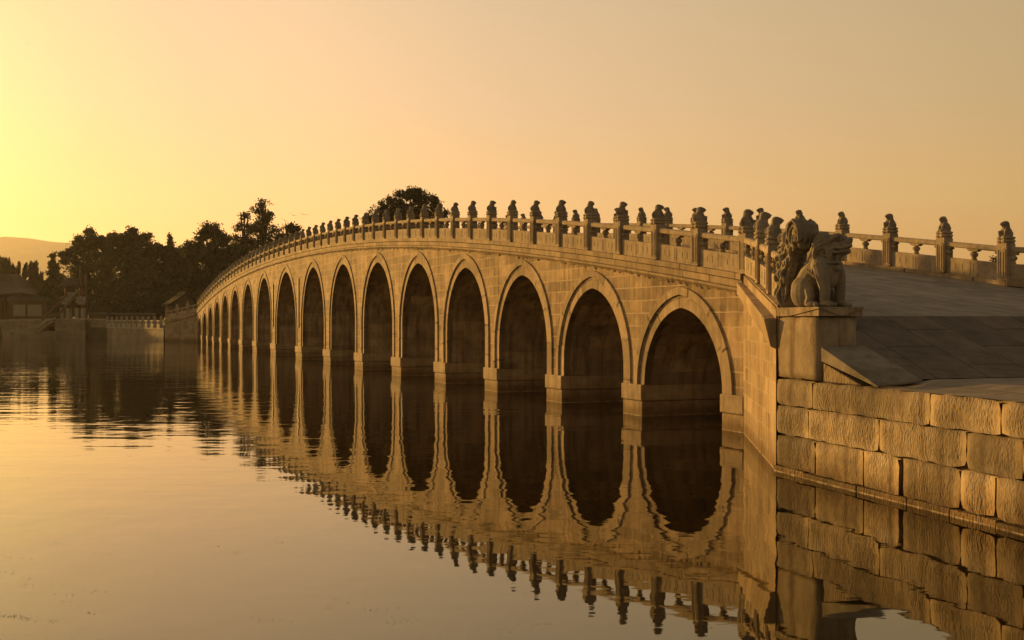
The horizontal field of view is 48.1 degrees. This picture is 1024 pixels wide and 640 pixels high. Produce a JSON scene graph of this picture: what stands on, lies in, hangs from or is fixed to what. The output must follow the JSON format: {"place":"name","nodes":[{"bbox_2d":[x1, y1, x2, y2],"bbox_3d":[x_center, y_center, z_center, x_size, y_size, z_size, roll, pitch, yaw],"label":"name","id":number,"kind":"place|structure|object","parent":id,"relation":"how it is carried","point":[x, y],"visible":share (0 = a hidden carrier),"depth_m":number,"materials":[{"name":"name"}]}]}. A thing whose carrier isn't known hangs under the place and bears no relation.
{"place":"outdoors","nodes":[
{"label":"outdoors","id":0,"kind":"place"},
{"bbox_2d":[0,320,164,339],"bbox_3d":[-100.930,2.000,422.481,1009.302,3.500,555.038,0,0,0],"label":"island ground","id":1,"kind":"structure","parent":0,"point":[97,332],"depth_m":176.29,"materials":[{"name":"grey stone"}]},
{"bbox_2d":[0,256,27,279],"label":"willow tree","id":2,"kind":"object","parent":1,"relation":"on","point":[5,264],"visible":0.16,"depth_m":221.45,"materials":[{"name":"green plant"}]},
{"bbox_2d":[0,271,39,319],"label":"lakeside hall","id":3,"kind":"structure","parent":1,"relation":"on","point":[14,285],"depth_m":206.08,"materials":[{"name":"paint"}]},
{"bbox_2d":[7,296,48,318],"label":"notice wall","id":4,"kind":"structure","parent":1,"relation":"on","point":[27,307],"depth_m":189.95,"materials":[{"name":"paint"}]},
{"bbox_2d":[27,260,43,289],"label":"willow tree","id":5,"kind":"object","parent":1,"relation":"on","point":[36,278],"visible":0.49,"depth_m":214.31,"materials":[{"name":"green plant"}]},
{"bbox_2d":[10,318,84,337],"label":"landing steps","id":6,"kind":"structure","parent":1,"relation":"on","point":[66,329],"depth_m":177.25,"materials":[{"name":"stone"}]},
{"bbox_2d":[44,312,59,318],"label":"garden wall","id":7,"kind":"structure","parent":1,"relation":"on","point":[51,315],"depth_m":188.00,"materials":[{"name":"paint"}]},
{"bbox_2d":[36,251,73,316],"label":"conifer tree","id":8,"kind":"object","parent":1,"relation":"on","point":[52,290],"visible":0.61,"depth_m":207.16,"materials":[{"name":"green plant"}]},
{"bbox_2d":[43,270,73,313],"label":"broadleaf tree","id":9,"kind":"object","parent":1,"relation":"on","point":[45,281],"visible":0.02,"depth_m":221.40,"materials":[{"name":"green plant"}]},
{"bbox_2d":[0,318,164,340],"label":"embankment wall","id":10,"kind":"structure","parent":1,"relation":"on","point":[7,326],"depth_m":176.21,"materials":[{"name":"stone"}]},
{"bbox_2d":[41,267,87,320],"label":"ornamental gate","id":11,"kind":"structure","parent":10,"relation":"on","point":[70,293],"depth_m":183.65,"materials":[{"name":"stone"}]},
{"bbox_2d":[106,316,162,327],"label":"bank railing","id":12,"kind":"object","parent":10,"relation":"on","point":[109,323],"visible":1,"depth_m":161.11,"materials":[{"name":"stone"}]},
{"bbox_2d":[55,224,122,316],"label":"broadleaf tree","id":13,"kind":"object","parent":1,"relation":"on","point":[86,251],"visible":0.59,"depth_m":213.11,"materials":[{"name":"green plant"}]},
{"bbox_2d":[88,312,109,318],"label":"garden wall","id":14,"kind":"structure","parent":1,"relation":"on","point":[98,315],"depth_m":184.00,"materials":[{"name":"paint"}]},
{"bbox_2d":[93,225,154,323],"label":"broadleaf tree","id":15,"kind":"object","parent":1,"relation":"on","point":[125,262],"visible":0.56,"depth_m":204.90,"materials":[{"name":"green plant"}]},
{"bbox_2d":[109,313,155,322],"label":"garden wall","id":16,"kind":"structure","parent":1,"relation":"on","point":[134,315],"depth_m":186.00,"materials":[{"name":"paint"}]},
{"bbox_2d":[120,291,164,323],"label":"shrub","id":17,"kind":"object","parent":1,"relation":"on","point":[148,303],"visible":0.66,"depth_m":190.30,"materials":[{"name":"green plant"}]},
{"bbox_2d":[129,239,200,323],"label":"broadleaf tree","id":18,"kind":"object","parent":1,"relation":"on","point":[168,276],"visible":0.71,"depth_m":199.24,"materials":[{"name":"green plant"}]},
{"bbox_2d":[162,232,176,262],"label":"conifer tree","id":19,"kind":"object","parent":1,"relation":"on","point":[170,238],"visible":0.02,"depth_m":219.79,"materials":[{"name":"green plant"}]},
{"bbox_2d":[156,291,197,312],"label":"shrub","id":20,"kind":"object","parent":1,"relation":"on","point":[167,298],"visible":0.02,"depth_m":189.56,"materials":[{"name":"green plant"}]},
{"bbox_2d":[162,292,196,313],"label":"gable house","id":21,"kind":"structure","parent":1,"relation":"on","point":[180,299],"depth_m":177.99,"materials":[{"name":"paint"}]},
{"bbox_2d":[176,245,195,291],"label":"broadleaf tree","id":22,"kind":"object","parent":1,"relation":"on","point":[182,253],"visible":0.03,"depth_m":225.04,"materials":[{"name":"green plant"}]},
{"bbox_2d":[179,220,236,296],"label":"broadleaf tree","id":23,"kind":"object","parent":1,"relation":"on","point":[214,258],"visible":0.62,"depth_m":203.19,"materials":[{"name":"green plant"}]},
{"bbox_2d":[225,233,242,255],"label":"broadleaf tree","id":24,"kind":"object","parent":1,"relation":"on","point":[236,245],"visible":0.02,"depth_m":225.38,"materials":[{"name":"green plant"}]},
{"bbox_2d":[229,211,254,265],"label":"pine tree","id":25,"kind":"object","parent":1,"relation":"on","point":[243,249],"visible":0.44,"depth_m":204.74,"materials":[{"name":"green plant"}]},
{"bbox_2d":[245,198,283,253],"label":"pine tree","id":26,"kind":"object","parent":1,"relation":"on","point":[261,223],"visible":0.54,"depth_m":199.65,"materials":[{"name":"green plant"}]},
{"bbox_2d":[275,221,301,245],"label":"broadleaf tree","id":27,"kind":"object","parent":1,"relation":"on","point":[291,227],"visible":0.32,"depth_m":205.38,"materials":[{"name":"green plant"}]},
{"bbox_2d":[360,185,450,228],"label":"broadleaf tree","id":28,"kind":"object","parent":1,"relation":"on","point":[396,200],"visible":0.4,"depth_m":195.43,"materials":[{"name":"green plant"}]},
{"bbox_2d":[989,255,996,261],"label":"broadleaf tree","id":29,"kind":"object","parent":1,"relation":"on","point":[993,259],"visible":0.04,"depth_m":299.82,"materials":[{"name":"green plant"}]},
{"bbox_2d":[0,237,204,319],"bbox_3d":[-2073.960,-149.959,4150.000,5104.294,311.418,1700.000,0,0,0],"label":"hills","id":30,"kind":"structure","parent":0,"point":[23,251],"depth_m":4029.17,"materials":[{"name":"brown"}]},
{"bbox_2d":[0,337,1023,639],"bbox_3d":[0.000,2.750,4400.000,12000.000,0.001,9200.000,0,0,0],"label":"lake water","id":31,"kind":"structure","parent":0,"point":[662,527],"depth_m":15.57,"materials":[{"name":"orange liquid"}]},
{"bbox_2d":[164,200,1023,467],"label":"stone bridge","id":32,"kind":"structure","parent":31,"relation":"in","point":[664,317],"depth_m":37.52,"materials":[{"name":"beige stone"}]},
{"bbox_2d":[774,379,1023,534],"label":"quay wall","id":33,"kind":"structure","parent":31,"relation":"in","point":[960,457],"depth_m":17.00,"materials":[{"name":"stone"}]},
{"bbox_2d":[775,307,862,380],"bbox_3d":[5.402,0.416,20.299,0.880,1.280,1.576,0,0,-16],"label":"stone pedestal","id":34,"kind":"object","parent":33,"relation":"on","point":[805,335],"visible":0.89,"depth_m":19.79,"materials":[{"name":"beige stone"}]},
{"bbox_2d":[773,218,818,307],"bbox_3d":[5.077,-1.007,20.552,0.462,1.576,0.977,0,0,-16],"label":"flame carving","id":35,"kind":"object","parent":34,"relation":"on","point":[790,258],"visible":0.91,"depth_m":20.47,"materials":[{"name":"stone"}]},
{"bbox_2d":[791,232,852,306],"bbox_3d":[5.424,-0.878,20.237,0.740,1.354,1.088,0,0,-36],"label":"guardian lion","id":36,"kind":"object","parent":34,"relation":"on","point":[821,274],"visible":0.98,"depth_m":19.95},
{"bbox_2d":[0,0,1023,263],"label":"sky","id":37,"kind":"structure","parent":0,"point":[157,117],"materials":[{"name":"orange"}]},
{"bbox_2d":[3,445,1021,631],"bbox_3d":[-3.405,2.745,16.470,9.050,0.002,17.845,0,0,-36],"label":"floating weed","id":38,"kind":"object","parent":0,"point":[282,542],"visible":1,"depth_m":11.32,"materials":[{"name":"plant"}]},
{"bbox_2d":[823,377,1023,401],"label":"quay paving","id":39,"kind":"structure","parent":0,"point":[1005,388],"depth_m":17.17,"materials":[{"name":"grey stone"}]}
]}

